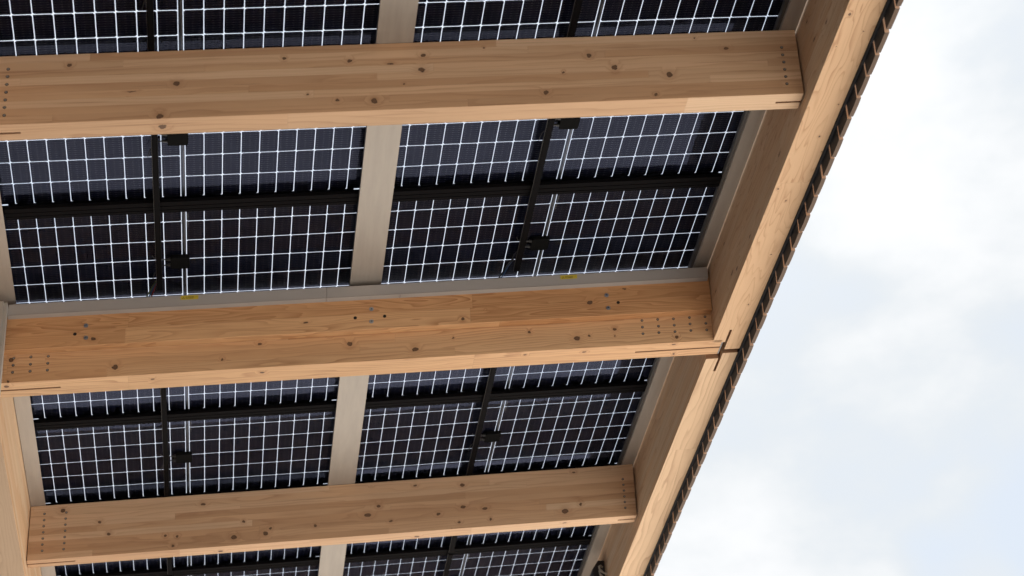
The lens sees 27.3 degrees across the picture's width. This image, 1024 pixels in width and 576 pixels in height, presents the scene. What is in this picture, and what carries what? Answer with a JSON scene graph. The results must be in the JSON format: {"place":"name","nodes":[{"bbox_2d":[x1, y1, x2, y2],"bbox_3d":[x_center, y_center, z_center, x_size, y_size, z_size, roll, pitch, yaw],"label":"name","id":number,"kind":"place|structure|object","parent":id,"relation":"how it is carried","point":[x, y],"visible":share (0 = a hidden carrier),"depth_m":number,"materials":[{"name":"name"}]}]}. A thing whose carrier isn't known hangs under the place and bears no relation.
{"place":"outdoors","nodes":[
{"label":"outdoors","id":0,"kind":"place"},
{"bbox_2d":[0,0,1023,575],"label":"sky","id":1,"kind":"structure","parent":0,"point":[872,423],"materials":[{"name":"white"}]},
{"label":"canopy roof","id":2,"kind":"structure","parent":0,"visible":0},
{"bbox_2d":[0,397,41,575],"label":"edge beam","id":3,"kind":"structure","parent":2,"relation":"attached to","point":[15,508],"depth_m":12.71,"materials":[{"name":"brown wood"}]},
{"bbox_2d":[0,301,7,392],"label":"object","id":4,"kind":"structure","parent":3,"relation":"attached to","point":[3,314],"depth_m":11.26,"materials":[{"name":"wood"}]},
{"bbox_2d":[27,464,636,567],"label":"cross beam","id":5,"kind":"structure","parent":3,"relation":"attached to","point":[121,530],"depth_m":13.77,"materials":[{"name":"brown wood"}]},
{"bbox_2d":[161,388,171,574],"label":"long rail","id":6,"kind":"object","parent":5,"relation":"on","point":[165,451],"visible":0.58,"depth_m":13.14,"materials":[{"name":"black metal"}]},
{"bbox_2d":[35,401,335,430],"bbox_3d":[-1.985,0.783,12.884,1.806,0.189,0.096,1,-32,-7],"label":"cross rail","id":7,"kind":"object","parent":6,"relation":"attached to","point":[176,416],"visible":1,"depth_m":12.87,"materials":[{"name":"black metal"}]},
{"bbox_2d":[30,377,338,424],"bbox_3d":[-1.922,0.462,12.424,1.947,0.225,1.143,1,-32,-7],"label":"solar panel","id":8,"kind":"object","parent":7,"relation":"on","point":[214,398],"visible":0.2,"depth_m":12.78,"materials":[{"name":"black"}]},
{"bbox_2d":[34,407,335,505],"bbox_3d":[-2.063,1.071,13.398,1.947,0.225,1.143,1,-32,-7],"label":"solar panel","id":9,"kind":"object","parent":7,"relation":"on","point":[181,458],"visible":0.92,"depth_m":13.44,"materials":[{"name":"black"}]},
{"bbox_2d":[80,557,318,575],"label":"cross rail","id":10,"kind":"object","parent":6,"relation":"attached to","point":[238,567],"visible":1,"depth_m":14.84,"materials":[{"name":"black metal"}]},
{"bbox_2d":[55,546,320,575],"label":"solar panel","id":11,"kind":"object","parent":10,"relation":"on","point":[181,561],"visible":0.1,"depth_m":14.77,"materials":[{"name":"black"}]},
{"bbox_2d":[187,565,318,575],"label":"solar panel","id":12,"kind":"object","parent":10,"relation":"on","point":[303,571],"visible":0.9,"depth_m":15.13,"materials":[{"name":"black"}]},
{"bbox_2d":[448,367,496,553],"bbox_3d":[-0.225,0.972,13.626,0.038,0.053,3.490,1,-32,-7],"label":"long rail","id":13,"kind":"object","parent":5,"relation":"on","point":[487,394],"visible":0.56,"depth_m":13.48,"materials":[{"name":"black metal"}]},
{"bbox_2d":[365,382,646,409],"bbox_3d":[-0.029,0.675,13.235,1.790,0.187,0.096,1,-32,-7],"label":"cross rail","id":14,"kind":"object","parent":13,"relation":"attached to","point":[428,400],"visible":1,"depth_m":13.22,"materials":[{"name":"black metal"}]},
{"bbox_2d":[355,392,642,483],"bbox_3d":[-0.105,0.964,13.748,1.947,0.225,1.143,1,-32,-7],"label":"solar panel","id":15,"kind":"object","parent":14,"relation":"on","point":[490,433],"visible":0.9,"depth_m":13.79,"materials":[{"name":"black"}]},
{"bbox_2d":[366,358,654,398],"bbox_3d":[0.036,0.355,12.775,1.947,0.225,1.143,1,-32,-7],"label":"solar panel","id":16,"kind":"object","parent":14,"relation":"on","point":[470,384],"visible":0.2,"depth_m":13.13,"materials":[{"name":"black"}]},
{"bbox_2d":[598,343,737,575],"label":"edge beam","id":17,"kind":"structure","parent":5,"relation":"attached to","point":[691,390],"depth_m":13.38,"materials":[{"name":"brown wood"}]},
{"bbox_2d":[590,561,606,575],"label":"cable fitting","id":18,"kind":"object","parent":17,"relation":"attached to","point":[598,569],"visible":1,"depth_m":15.24,"materials":[{"name":"black"}]},
{"bbox_2d":[707,0,886,348],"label":"edge beam","id":19,"kind":"structure","parent":2,"relation":"attached to","point":[833,37],"depth_m":10.69,"materials":[{"name":"brown wood"}]},
{"bbox_2d":[0,313,721,397],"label":"cross beam","id":20,"kind":"structure","parent":19,"relation":"attached to","point":[52,373],"depth_m":11.64,"materials":[{"name":"brown wood"}]},
{"bbox_2d":[146,281,156,296],"bbox_3d":[-1.996,0.033,11.613,0.046,0.055,0.265,8,-33,-18],"label":"cable bundle","id":21,"kind":"object","parent":20,"relation":"on","point":[153,287],"visible":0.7,"depth_m":11.58,"materials":[{"name":"black plastic"}]},
{"bbox_2d":[4,270,711,354],"bbox_3d":[-0.826,0.129,11.728,3.963,0.634,0.060,1,-32,-7],"label":"ledger plank","id":22,"kind":"object","parent":20,"relation":"attached to","point":[174,327],"visible":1,"depth_m":11.67,"materials":[{"name":"brown wood"}]},
{"bbox_2d":[8,267,707,319],"bbox_3d":[-0.818,0.090,11.851,3.896,0.438,0.280,1,-32,-7],"label":"gutter","id":23,"kind":"object","parent":22,"relation":"attached to","point":[236,299],"visible":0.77,"depth_m":11.72,"materials":[{"name":"metal"}]},
{"bbox_2d":[181,295,197,299],"bbox_3d":[-1.771,0.052,11.569,0.097,0.035,0.001,1,-32,-7],"label":"warning sticker","id":24,"kind":"object","parent":23,"relation":"attached to","point":[188,297],"visible":1,"depth_m":11.57,"materials":[{"name":"yellow paper"}]},
{"bbox_2d":[560,274,576,278],"bbox_3d":[0.322,-0.063,11.944,0.097,0.036,0.001,1,-32,-7],"label":"warning sticker","id":25,"kind":"object","parent":23,"relation":"attached to","point":[568,276],"visible":1,"depth_m":11.94,"materials":[{"name":"yellow"}]},
{"bbox_2d":[498,259,513,277],"bbox_3d":[-0.056,-0.079,11.952,0.036,0.055,0.266,10,-34,-21],"label":"cable bundle","id":26,"kind":"object","parent":20,"relation":"on","point":[506,268],"visible":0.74,"depth_m":11.91,"materials":[{"name":"black plastic"}]},
{"bbox_2d":[0,30,803,140],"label":"cross beam","id":27,"kind":"structure","parent":19,"relation":"attached to","point":[132,93],"depth_m":9.86,"materials":[{"name":"brown wood"}]},
{"bbox_2d":[0,196,55,575],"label":"metal strip","id":28,"kind":"object","parent":27,"relation":"on","point":[24,415],"depth_m":12.63,"materials":[{"name":"grey"}]},
{"bbox_2d":[146,0,162,290],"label":"long rail","id":29,"kind":"object","parent":27,"relation":"on","point":[154,138],"visible":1,"depth_m":10.66,"materials":[{"name":"black metal"}]},
{"bbox_2d":[4,190,357,219],"bbox_3d":[-1.704,-0.430,10.946,1.806,0.189,0.096,1,-32,-7],"label":"cross rail","id":30,"kind":"object","parent":29,"relation":"attached to","point":[174,205],"visible":1,"depth_m":10.93,"materials":[{"name":"black metal"}]},
{"bbox_2d":[3,195,358,303],"bbox_3d":[-1.780,-0.149,11.447,1.947,0.225,1.143,1,-32,-7],"label":"solar panel","id":31,"kind":"object","parent":30,"relation":"on","point":[177,259],"visible":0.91,"depth_m":11.40,"materials":[{"name":"black"}]},
{"bbox_2d":[0,126,365,211],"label":"solar panel","id":32,"kind":"object","parent":30,"relation":"on","point":[194,146],"visible":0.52,"depth_m":10.72,"materials":[{"name":"black"}]},
{"bbox_2d":[318,0,418,575],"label":"metal strip","id":33,"kind":"object","parent":27,"relation":"on","point":[396,22],"visible":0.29,"depth_m":11.38,"materials":[{"name":"grey"}]},
{"bbox_2d":[513,0,582,271],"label":"long rail","id":34,"kind":"object","parent":27,"relation":"on","point":[575,14],"visible":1,"depth_m":11.07,"materials":[{"name":"black metal"}]},
{"bbox_2d":[392,174,721,201],"bbox_3d":[0.252,-0.538,11.296,1.790,0.187,0.096,1,-32,-7],"label":"cross rail","id":35,"kind":"object","parent":34,"relation":"attached to","point":[548,188],"visible":1,"depth_m":11.28,"materials":[{"name":"black metal"}]},
{"bbox_2d":[381,187,715,284],"bbox_3d":[0.178,-0.257,11.798,1.947,0.225,1.143,1,-32,-7],"label":"solar panel","id":36,"kind":"object","parent":35,"relation":"on","point":[549,244],"visible":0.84,"depth_m":11.75,"materials":[{"name":"black"}]},
{"bbox_2d":[394,111,743,188],"bbox_3d":[0.318,-0.863,10.829,1.947,0.225,1.143,1,-32,-7],"label":"solar panel","id":37,"kind":"object","parent":35,"relation":"on","point":[580,126],"visible":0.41,"depth_m":11.07,"materials":[{"name":"black"}]},
{"bbox_2d":[577,0,806,575],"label":"metal strip","id":38,"kind":"object","parent":27,"relation":"on","point":[789,15],"visible":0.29,"depth_m":11.86,"materials":[{"name":"grey"}]},
{"bbox_2d":[643,0,903,575],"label":"board cladding","id":39,"kind":"structure","parent":19,"relation":"attached to","point":[880,34],"depth_m":11.18,"materials":[{"name":"brown wood"}]},
{"bbox_3d":[-1.419,2.721,15.789,3.958,0.771,0.140,1,-32,-7],"label":"cross beam","id":40,"kind":"object","parent":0,"visible":0},
{"bbox_2d":[443,553,452,575],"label":"long rail","id":41,"kind":"object","parent":40,"relation":"on","point":[447,565],"visible":1,"depth_m":15.25,"materials":[{"name":"black metal"}]},
{"bbox_2d":[344,536,591,562],"bbox_3d":[-0.309,1.884,15.168,1.790,0.187,0.096,1,-32,-7],"label":"cross rail","id":42,"kind":"object","parent":41,"relation":"on","point":[380,556],"visible":1,"depth_m":15.15,"materials":[{"name":"black metal"}]},
{"bbox_2d":[343,545,587,575],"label":"solar panel","id":43,"kind":"object","parent":42,"relation":"on","point":[471,562],"visible":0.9,"depth_m":15.51,"materials":[{"name":"black"}]},
{"bbox_2d":[345,525,594,554],"bbox_3d":[-0.246,1.572,14.721,1.947,0.225,1.143,1,-32,-7],"label":"solar panel","id":44,"kind":"object","parent":42,"relation":"on","point":[477,539],"visible":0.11,"depth_m":15.12,"materials":[{"name":"black"}]},
{"bbox_3d":[-1.422,-1.644,9.005,1.806,0.189,0.096,1,-32,-7],"label":"cross rail","id":45,"kind":"object","parent":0,"visible":0},
{"bbox_2d":[0,0,379,56],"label":"solar panel","id":46,"kind":"object","parent":45,"relation":"on","point":[217,21],"visible":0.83,"depth_m":9.77,"materials":[{"name":"black"}]},
{"bbox_3d":[0.393,-1.145,10.326,1.790,0.187,0.096,1,-32,-7],"label":"cross rail","id":47,"kind":"object","parent":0,"visible":0},
{"bbox_2d":[413,0,782,42],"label":"solar panel","id":48,"kind":"object","parent":47,"relation":"on","point":[492,13],"visible":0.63,"depth_m":10.14,"materials":[{"name":"black"}]}
]}

